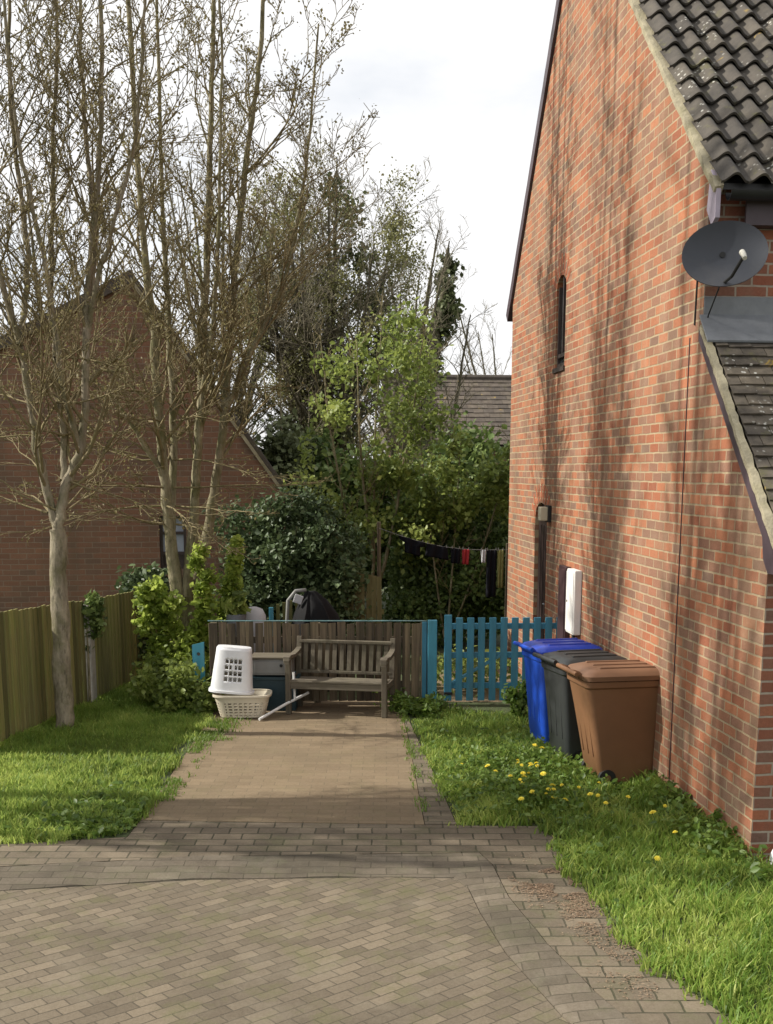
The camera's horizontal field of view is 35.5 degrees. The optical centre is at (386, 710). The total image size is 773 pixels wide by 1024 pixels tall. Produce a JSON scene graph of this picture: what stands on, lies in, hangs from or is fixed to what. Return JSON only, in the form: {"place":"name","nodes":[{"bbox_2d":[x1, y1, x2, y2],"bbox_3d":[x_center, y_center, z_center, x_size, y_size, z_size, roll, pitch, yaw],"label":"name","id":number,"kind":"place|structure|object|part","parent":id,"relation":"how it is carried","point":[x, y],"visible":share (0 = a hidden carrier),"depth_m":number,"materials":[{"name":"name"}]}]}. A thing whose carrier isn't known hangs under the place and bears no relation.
{"place":"outdoors","nodes":[
{"label":"outdoors","id":0,"kind":"place"},
{"bbox_2d":[0,679,214,845],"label":"lawn","id":1,"kind":"structure","parent":0,"point":[168,775],"depth_m":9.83,"materials":[{"name":"green plant"}]},
{"bbox_2d":[4,773,158,839],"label":"weeds","id":2,"kind":"object","parent":1,"relation":"on","point":[78,816],"visible":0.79,"depth_m":8.71,"materials":[{"name":"green plant"}]},
{"bbox_2d":[0,589,169,741],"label":"boundary fence","id":3,"kind":"object","parent":1,"relation":"on","point":[27,699],"visible":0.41,"depth_m":12.05,"materials":[{"name":"wood"}]},
{"bbox_2d":[81,589,107,702],"bbox_3d":[-3.184,-0.686,12.989,0.390,1.251,0.350,0,11,0],"label":"ivy clump","id":4,"kind":"object","parent":1,"relation":"on","point":[95,608],"visible":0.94,"depth_m":12.89,"materials":[{"name":"green plant"}]},
{"bbox_2d":[0,0,246,729],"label":"bare tree","id":5,"kind":"object","parent":1,"relation":"on","point":[56,381],"visible":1,"depth_m":10.82,"materials":[{"name":"brown plant"}]},
{"bbox_2d":[113,561,169,664],"bbox_3d":[-2.911,-1.116,14.662,0.875,1.437,0.835,0,11,0],"label":"dark shrub","id":6,"kind":"object","parent":1,"relation":"on","point":[130,581],"visible":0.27,"depth_m":14.39,"materials":[{"name":"green plant"}]},
{"bbox_2d":[131,569,209,696],"bbox_3d":[-2.281,-0.821,13.216,1.064,1.439,0.778,0,11,0],"label":"young bush","id":7,"kind":"object","parent":1,"relation":"on","point":[159,608],"visible":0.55,"depth_m":13.20,"materials":[{"name":"green plant"}]},
{"bbox_2d":[125,651,227,715],"bbox_3d":[-2.169,-0.314,12.867,1.224,0.602,1.159,2,11,8],"label":"nettle patch","id":8,"kind":"object","parent":1,"relation":"on","point":[175,680],"visible":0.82,"depth_m":12.58,"materials":[{"name":"green plant"}]},
{"bbox_2d":[0,0,382,651],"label":"bare tree","id":9,"kind":"object","parent":1,"relation":"on","point":[207,355],"visible":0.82,"depth_m":12.86,"materials":[{"name":"brown plant"}]},
{"bbox_2d":[192,642,204,684],"bbox_3d":[-2.000,-0.393,12.927,0.130,0.700,0.065,1,11,6],"label":"teal board","id":10,"kind":"object","parent":1,"relation":"on","point":[198,653],"visible":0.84,"depth_m":12.86,"materials":[{"name":"paint"}]},
{"bbox_2d":[185,538,219,654],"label":"climbing shoots","id":11,"kind":"object","parent":1,"relation":"on","point":[202,613],"visible":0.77,"depth_m":13.26,"materials":[{"name":"green plant"}]},
{"bbox_2d":[0,0,555,460],"label":"sky","id":12,"kind":"structure","parent":0,"point":[457,85],"materials":[{"name":"white"}]},
{"bbox_2d":[142,700,423,824],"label":"driveway","id":13,"kind":"structure","parent":0,"point":[338,761],"depth_m":10.11,"materials":[{"name":"beige concrete"}]},
{"bbox_2d":[212,689,271,717],"bbox_3d":[-1.475,-0.072,12.407,0.600,0.233,0.424,0,11,-2],"label":"laundry basket","id":14,"kind":"object","parent":13,"relation":"on","point":[261,697],"visible":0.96,"depth_m":12.26,"materials":[{"name":"beige plastic"}]},
{"bbox_2d":[208,645,254,694],"bbox_3d":[-1.570,-0.427,12.366,0.464,0.466,0.360,4,9,-4],"label":"laundry hamper","id":15,"kind":"object","parent":14,"relation":"on","point":[221,682],"visible":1,"depth_m":12.23,"materials":[{"name":"white plastic"}]},
{"bbox_2d":[253,671,300,710],"bbox_3d":[-1.170,-0.207,12.808,0.520,0.362,0.370,0,11,0],"label":"storage crate","id":16,"kind":"object","parent":13,"relation":"on","point":[275,684],"visible":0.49,"depth_m":12.65,"materials":[{"name":"teal plastic"}]},
{"bbox_2d":[252,653,294,674],"bbox_3d":[-1.190,-0.491,12.728,0.460,0.193,0.345,0,11,2],"label":"drawer unit","id":17,"kind":"object","parent":16,"relation":"on","point":[268,664],"visible":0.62,"depth_m":12.58,"materials":[{"name":"grey plastic"}]},
{"bbox_2d":[258,672,308,720],"bbox_3d":[-1.059,-0.163,12.396,0.053,0.426,0.731,9,15,38],"label":"metal pole frame","id":18,"kind":"object","parent":13,"relation":"on","point":[295,698],"visible":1,"depth_m":12.46,"materials":[{"name":"white metal"}]},
{"bbox_2d":[150,712,449,811],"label":"driveway tufts","id":19,"kind":"object","parent":13,"relation":"on","point":[209,734],"visible":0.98,"depth_m":10.96,"materials":[{"name":"green plant"}]},
{"bbox_2d":[208,620,427,702],"bbox_3d":[-0.725,-0.527,13.052,2.370,0.914,0.152,0,11,0],"label":"board fence","id":20,"kind":"object","parent":13,"relation":"on","point":[241,634],"visible":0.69,"depth_m":12.95,"materials":[{"name":"brown wood"}]},
{"bbox_2d":[283,636,395,717],"bbox_3d":[-0.474,-0.360,12.572,1.085,0.755,0.576,2,12,11],"label":"garden bench","id":21,"kind":"object","parent":13,"relation":"on","point":[383,684],"visible":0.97,"depth_m":12.66,"materials":[{"name":"brown wood"}]},
{"bbox_2d":[400,706,456,824],"bbox_3d":[0.213,0.394,10.959,0.224,0.100,4.761,-1,11,-4],"label":"driveway edging","id":22,"kind":"object","parent":13,"relation":"on","point":[438,812],"visible":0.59,"depth_m":9.44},
{"bbox_2d":[0,877,569,1023],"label":"road","id":23,"kind":"structure","parent":0,"point":[385,950],"depth_m":6.38,"materials":[{"name":"beige brick"}]},
{"bbox_2d":[0,853,634,1023],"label":"kerb","id":24,"kind":"structure","parent":23,"relation":"on","point":[567,991],"depth_m":7.60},
{"bbox_2d":[252,383,335,532],"bbox_3d":[-1.788,-3.510,20.355,1.903,3.900,1.787,0,11,0],"label":"conifer","id":25,"kind":"object","parent":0,"point":[281,452],"visible":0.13,"depth_m":19.92,"materials":[{"name":"green plant"}]},
{"bbox_2d":[0,820,733,1023],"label":"footway","id":26,"kind":"structure","parent":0,"point":[495,846],"depth_m":8.00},
{"bbox_2d":[501,855,684,998],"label":"dry litter","id":27,"kind":"object","parent":26,"relation":"on","point":[541,886],"visible":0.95,"depth_m":6.98,"materials":[{"name":"brown plant"}]},
{"bbox_2d":[81,583,685,700],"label":"garden ground","id":28,"kind":"structure","parent":0,"point":[440,649],"depth_m":17.19,"materials":[{"name":"green plant"}]},
{"bbox_2d":[0,131,119,334],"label":"bare tree","id":29,"kind":"object","parent":28,"relation":"on","point":[33,249],"visible":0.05,"depth_m":21.98,"materials":[{"name":"brown plant"}]},
{"bbox_2d":[0,270,293,644],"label":"gable house","id":30,"kind":"structure","parent":28,"relation":"on","point":[100,551],"depth_m":16.72,"materials":[{"name":"brick"}]},
{"bbox_2d":[159,516,185,568],"bbox_3d":[-2.997,-2.369,16.993,0.370,0.740,0.063,-1,11,-5],"label":"window","id":31,"kind":"structure","parent":30,"relation":"in","point":[180,533],"depth_m":16.98,"materials":[{"name":"grey glass"}]},
{"bbox_2d":[212,534,245,667],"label":"tall shoots","id":32,"kind":"object","parent":28,"relation":"on","point":[231,583],"visible":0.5,"depth_m":13.51,"materials":[{"name":"green plant"}]},
{"bbox_2d":[138,103,334,447],"bbox_3d":[-3.472,-8.027,26.782,4.247,10.259,4.655,-5,12,-22],"label":"bare tree","id":33,"kind":"object","parent":28,"relation":"on","point":[258,366],"visible":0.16,"depth_m":25.84,"materials":[{"name":"brown plant"}]},
{"bbox_2d":[221,589,251,663],"bbox_3d":[-1.659,-0.752,13.418,0.351,1.211,0.298,0,11,0],"label":"garden planter","id":34,"kind":"object","parent":28,"relation":"on","point":[235,606],"visible":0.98,"depth_m":13.27,"materials":[{"name":"green plant"}]},
{"bbox_2d":[246,606,265,652],"bbox_3d":[-1.500,-0.694,13.731,0.299,0.975,0.259,0,11,0],"label":"upturned tub","id":35,"kind":"object","parent":28,"relation":"on","point":[257,613],"visible":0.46,"depth_m":13.56,"materials":[{"name":"plastic"}]},
{"bbox_2d":[269,607,273,652],"bbox_3d":[-1.330,-0.716,14.032,0.050,0.970,0.030,0,11,0],"label":"teal stake","id":36,"kind":"object","parent":28,"relation":"on","point":[271,614],"visible":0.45,"depth_m":13.94,"materials":[{"name":"paint"}]},
{"bbox_2d":[276,601,297,625],"bbox_3d":[-1.170,-0.826,14.326,0.300,1.000,0.037,0,11,0],"label":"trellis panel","id":37,"kind":"object","parent":28,"relation":"on","point":[283,610],"visible":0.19,"depth_m":14.24,"materials":[{"name":"brown wood"}]},
{"bbox_2d":[202,480,376,648],"bbox_3d":[-1.266,-1.779,15.614,2.324,2.380,1.656,0,11,0],"label":"laurel bush","id":38,"kind":"object","parent":28,"relation":"on","point":[318,558],"visible":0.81,"depth_m":15.29,"materials":[{"name":"green plant"}]},
{"bbox_2d":[181,115,442,489],"bbox_3d":[-1.385,-6.554,22.840,4.881,8.944,4.860,0,11,0],"label":"ivy grown tree","id":39,"kind":"object","parent":28,"relation":"on","point":[289,349],"visible":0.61,"depth_m":22.16,"materials":[{"name":"green plant"}]},
{"bbox_2d":[285,588,346,691],"bbox_3d":[-0.806,-0.839,14.007,0.780,1.171,0.639,0,11,0],"label":"covered chair","id":40,"kind":"object","parent":28,"relation":"on","point":[314,605],"visible":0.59,"depth_m":13.83,"materials":[{"name":"black fabric"}]},
{"bbox_2d":[338,573,383,665],"bbox_3d":[-0.437,-1.169,15.540,0.814,1.198,0.055,0,11,0],"label":"garden fence","id":41,"kind":"object","parent":28,"relation":"on","point":[373,611],"visible":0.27,"depth_m":15.47,"materials":[{"name":"brown wood"}]},
{"bbox_2d":[377,522,380,576],"bbox_3d":[-0.100,-1.585,16.030,0.050,1.820,0.050,0,11,0],"label":"line post","id":42,"kind":"object","parent":28,"relation":"on","point":[378,550],"visible":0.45,"depth_m":15.90,"materials":[{"name":"brown wood"}]},
{"bbox_2d":[379,528,507,549],"bbox_3d":[0.749,-2.253,15.866,1.701,0.290,0.008,0,11,0],"label":"washing line","id":43,"kind":"object","parent":42,"relation":"attached to","point":[444,546],"visible":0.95,"depth_m":15.88,"materials":[{"name":"grey fabric"}]},
{"bbox_2d":[400,534,425,555],"bbox_3d":[0.342,-2.172,15.882,0.342,0.294,0.062,0,11,0],"label":"hanging shirt","id":44,"kind":"object","parent":43,"relation":"hanging from","point":[412,546],"visible":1,"depth_m":15.88,"materials":[{"name":"black fabric"}]},
{"bbox_2d":[425,541,448,559],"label":"hanging shorts","id":45,"kind":"object","parent":43,"relation":"hanging from","point":[436,551],"visible":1,"depth_m":15.89,"materials":[{"name":"black fabric"}]},
{"bbox_2d":[451,546,459,563],"bbox_3d":[0.911,-2.050,15.907,0.124,0.237,0.062,0,11,0],"label":"hanging vest","id":46,"kind":"object","parent":43,"relation":"hanging from","point":[455,555],"visible":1,"depth_m":15.90,"materials":[{"name":"black fabric"}]},
{"bbox_2d":[462,547,468,564],"bbox_3d":[1.043,-2.038,15.909,0.099,0.230,0.062,0,11,0],"label":"hanging cloth","id":47,"kind":"object","parent":43,"relation":"hanging from","point":[465,556],"visible":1,"depth_m":15.90,"materials":[{"name":"red fabric"}]},
{"bbox_2d":[481,548,485,562],"bbox_3d":[1.277,-2.044,15.908,0.073,0.196,0.062,0,11,0],"label":"hanging towel","id":48,"kind":"object","parent":43,"relation":"hanging from","point":[483,556],"visible":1,"depth_m":15.90,"materials":[{"name":"fabric"}]},
{"bbox_2d":[486,548,496,596],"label":"hanging trousers","id":49,"kind":"object","parent":43,"relation":"hanging from","point":[491,558],"visible":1,"depth_m":15.95,"materials":[{"name":"black fabric"}]},
{"bbox_2d":[497,548,503,587],"bbox_3d":[1.502,-1.883,15.940,0.082,0.526,0.062,0,11,0],"label":"hanging towel","id":50,"kind":"object","parent":43,"relation":"hanging from","point":[500,559],"visible":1,"depth_m":15.94,"materials":[{"name":"green fabric"}]},
{"bbox_2d":[283,284,477,608],"bbox_3d":[-0.130,-3.362,16.873,2.751,4.982,1.820,0,11,0],"label":"spring tree","id":51,"kind":"object","parent":28,"relation":"on","point":[374,474],"visible":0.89,"depth_m":16.56,"materials":[{"name":"green plant"}]},
{"bbox_2d":[356,281,430,452],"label":"bare tree","id":52,"kind":"object","parent":28,"relation":"on","point":[389,367],"visible":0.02,"depth_m":47.33,"materials":[{"name":"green plant"}]},
{"bbox_2d":[303,404,509,606],"bbox_3d":[0.171,-3.533,21.342,4.454,3.666,2.535,0,11,0],"label":"evergreen hedge","id":53,"kind":"object","parent":28,"relation":"on","point":[478,449],"visible":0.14,"depth_m":20.84,"materials":[{"name":"green plant"}]},
{"bbox_2d":[362,195,476,583],"bbox_3d":[0.535,-6.737,26.394,2.853,7.870,2.914,3,12,13],"label":"bare tree","id":54,"kind":"object","parent":28,"relation":"on","point":[430,290],"visible":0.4,"depth_m":25.64,"materials":[{"name":"plant"}]},
{"bbox_2d":[347,236,497,475],"bbox_3d":[0.779,-7.181,28.914,3.652,7.773,2.573,-3,12,-17],"label":"bare tree","id":55,"kind":"object","parent":28,"relation":"on","point":[446,298],"visible":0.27,"depth_m":28.66,"materials":[{"name":"green plant"}]},
{"bbox_2d":[375,477,508,646],"bbox_3d":[0.950,-2.164,17.521,2.519,2.441,1.911,0,11,0],"label":"ivy hedge","id":56,"kind":"object","parent":28,"relation":"on","point":[417,599],"visible":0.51,"depth_m":17.12,"materials":[{"name":"green plant"}]},
{"bbox_2d":[378,407,509,641],"bbox_3d":[0.897,-2.509,16.825,2.195,3.335,1.009,0,11,0],"label":"leafy shrub","id":57,"kind":"object","parent":28,"relation":"on","point":[455,514],"visible":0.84,"depth_m":16.62,"materials":[{"name":"green plant"}]},
{"bbox_2d":[377,374,511,468],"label":"distant house","id":58,"kind":"structure","parent":28,"relation":"on","point":[490,401],"depth_m":34.99,"materials":[{"name":"tile"}]},
{"bbox_2d":[446,263,512,374],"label":"bare tree","id":59,"kind":"object","parent":28,"relation":"on","point":[483,362],"visible":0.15,"depth_m":43.94,"materials":[{"name":"brown plant"}]},
{"bbox_2d":[505,543,507,616],"bbox_3d":[1.600,-1.447,16.058,0.050,1.540,0.050,0,11,0],"label":"line post","id":60,"kind":"object","parent":28,"relation":"on","point":[506,576],"visible":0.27,"depth_m":15.99,"materials":[{"name":"brown wood"}]},
{"bbox_2d":[437,665,521,701],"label":"garden path","id":61,"kind":"structure","parent":0,"point":[440,690],"depth_m":13.76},
{"bbox_2d":[437,644,520,696],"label":"weeds","id":62,"kind":"object","parent":61,"relation":"on","point":[440,665],"visible":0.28,"depth_m":13.83,"materials":[{"name":"green plant"}]},
{"bbox_2d":[402,701,772,1023],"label":"verge","id":63,"kind":"structure","parent":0,"point":[492,706],"depth_m":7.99,"materials":[{"name":"green plant"}]},
{"bbox_2d":[372,687,459,716],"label":"weeds","id":64,"kind":"object","parent":63,"relation":"on","point":[413,705],"visible":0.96,"depth_m":12.54,"materials":[{"name":"green plant"}]},
{"bbox_2d":[422,620,436,701],"bbox_3d":[0.460,-0.516,12.981,0.160,0.920,0.070,0,11,0],"label":"teal post","id":65,"kind":"object","parent":63,"relation":"on","point":[429,658],"visible":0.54,"depth_m":12.95,"materials":[{"name":"paint"}]},
{"bbox_2d":[501,679,527,719],"bbox_3d":[1.378,-0.092,11.954,0.509,0.507,0.368,-7,13,-30],"label":"shrub","id":66,"kind":"object","parent":63,"relation":"on","point":[518,704],"visible":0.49,"depth_m":11.88,"materials":[{"name":"green plant"}]},
{"bbox_2d":[513,638,602,742],"bbox_3d":[1.570,-0.174,11.196,0.710,0.949,0.560,-3,12,-13],"label":"wheelie bin","id":67,"kind":"object","parent":63,"relation":"on","point":[536,700],"visible":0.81,"depth_m":11.04,"materials":[{"name":"blue plastic"}]},
{"bbox_2d":[422,711,711,905],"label":"weeds","id":68,"kind":"object","parent":63,"relation":"on","point":[533,784],"visible":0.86,"depth_m":9.54,"materials":[{"name":"green plant"}]},
{"bbox_2d":[532,649,627,761],"bbox_3d":[1.670,-0.037,10.509,0.710,0.949,0.560,-3,12,-15],"label":"wheelie bin","id":69,"kind":"object","parent":63,"relation":"on","point":[563,728],"visible":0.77,"depth_m":10.34,"materials":[{"name":"black plastic"}]},
{"bbox_2d":[556,659,659,786],"bbox_3d":[1.815,0.093,9.823,0.807,0.964,0.560,-2,11,-10],"label":"wheelie bin","id":70,"kind":"object","parent":63,"relation":"on","point":[615,703],"visible":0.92,"depth_m":9.61,"materials":[{"name":"brown plastic"}]},
{"bbox_2d":[506,0,772,864],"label":"brick house","id":71,"kind":"structure","parent":63,"relation":"on","point":[641,446],"depth_m":9.50,"materials":[{"name":"brick"}]},
{"bbox_2d":[444,615,556,700],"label":"picket gate","id":72,"kind":"structure","parent":71,"relation":"attached to","point":[492,654],"depth_m":12.88,"materials":[{"name":"teal paint"}]},
{"bbox_2d":[537,504,546,638],"bbox_3d":[1.797,-1.320,13.868,0.089,2.110,0.620,-1,11,-5],"label":"door","id":73,"kind":"structure","parent":71,"relation":"in","point":[542,524],"depth_m":13.87,"materials":[{"name":"paint"}]},
{"bbox_2d":[538,505,551,521],"bbox_3d":[1.729,-2.157,13.233,0.120,0.180,0.160,-1,11,-5],"label":"wall lamp","id":74,"kind":"object","parent":71,"relation":"attached to","point":[544,513],"visible":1,"depth_m":13.17,"materials":[{"name":"plastic"}]},
{"bbox_2d":[552,277,565,373],"bbox_3d":[1.845,-4.035,12.602,0.100,0.970,0.500,-1,11,-5],"label":"window","id":75,"kind":"structure","parent":71,"relation":"in","point":[562,291],"depth_m":12.72,"materials":[{"name":"black glass"}]},
{"bbox_2d":[557,565,570,637],"bbox_3d":[1.838,-1.099,12.533,0.064,0.800,0.320,-1,11,-5],"label":"meter cupboard","id":76,"kind":"object","parent":71,"relation":"attached to","point":[561,630],"visible":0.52,"depth_m":12.47,"materials":[{"name":"white plastic"}]},
{"bbox_3d":[1.810,-1.099,12.531,0.008,0.740,0.270,-1,11,-5],"label":"door","id":77,"kind":"part","parent":76,"relation":"part of","materials":[{"name":"plastic"}]},
{"bbox_2d":[565,568,581,637],"bbox_3d":[1.865,-0.659,12.168,0.090,1.520,0.320,-1,11,-5],"label":"meter box","id":78,"kind":"object","parent":71,"relation":"attached to","point":[573,601],"visible":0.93,"depth_m":11.97,"materials":[{"name":"plastic"}]},
{"bbox_2d":[565,571,573,632],"bbox_3d":[1.830,-1.090,12.079,0.010,0.595,0.285,-1,11,-5],"label":"door","id":79,"kind":"structure","parent":78,"relation":"in","point":[570,575],"depth_m":12.05,"materials":[{"name":"plastic"}]},
{"bbox_2d":[694,281,697,324],"bbox_3d":[2.188,-2.979,8.519,0.011,0.501,0.042,-1,11,-5],"label":"wall cable","id":80,"kind":"object","parent":71,"relation":"attached to","point":[695,302],"depth_m":8.54,"materials":[{"name":"plastic"}]},
{"bbox_2d":[682,220,768,317],"bbox_3d":[2.285,-2.946,8.078,0.503,0.618,0.645,9,14,37],"label":"satellite dish","id":81,"kind":"object","parent":71,"relation":"attached to","point":[719,254],"visible":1,"depth_m":8.04,"materials":[{"name":"paint"}]},
{"bbox_2d":[649,810,656,824],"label":"dandelion","id":82,"kind":"object","parent":63,"relation":"on","point":[652,812],"visible":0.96,"depth_m":8.34,"materials":[{"name":"yellow plant"}]},
{"bbox_2d":[623,769,772,899],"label":"weeds","id":83,"kind":"object","parent":63,"relation":"on","point":[697,826],"visible":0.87,"depth_m":8.05,"materials":[{"name":"green plant"}]},
{"bbox_2d":[770,850,772,864],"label":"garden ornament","id":84,"kind":"object","parent":63,"relation":"on","point":[771,855],"visible":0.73,"depth_m":7.60,"materials":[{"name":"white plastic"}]}
]}

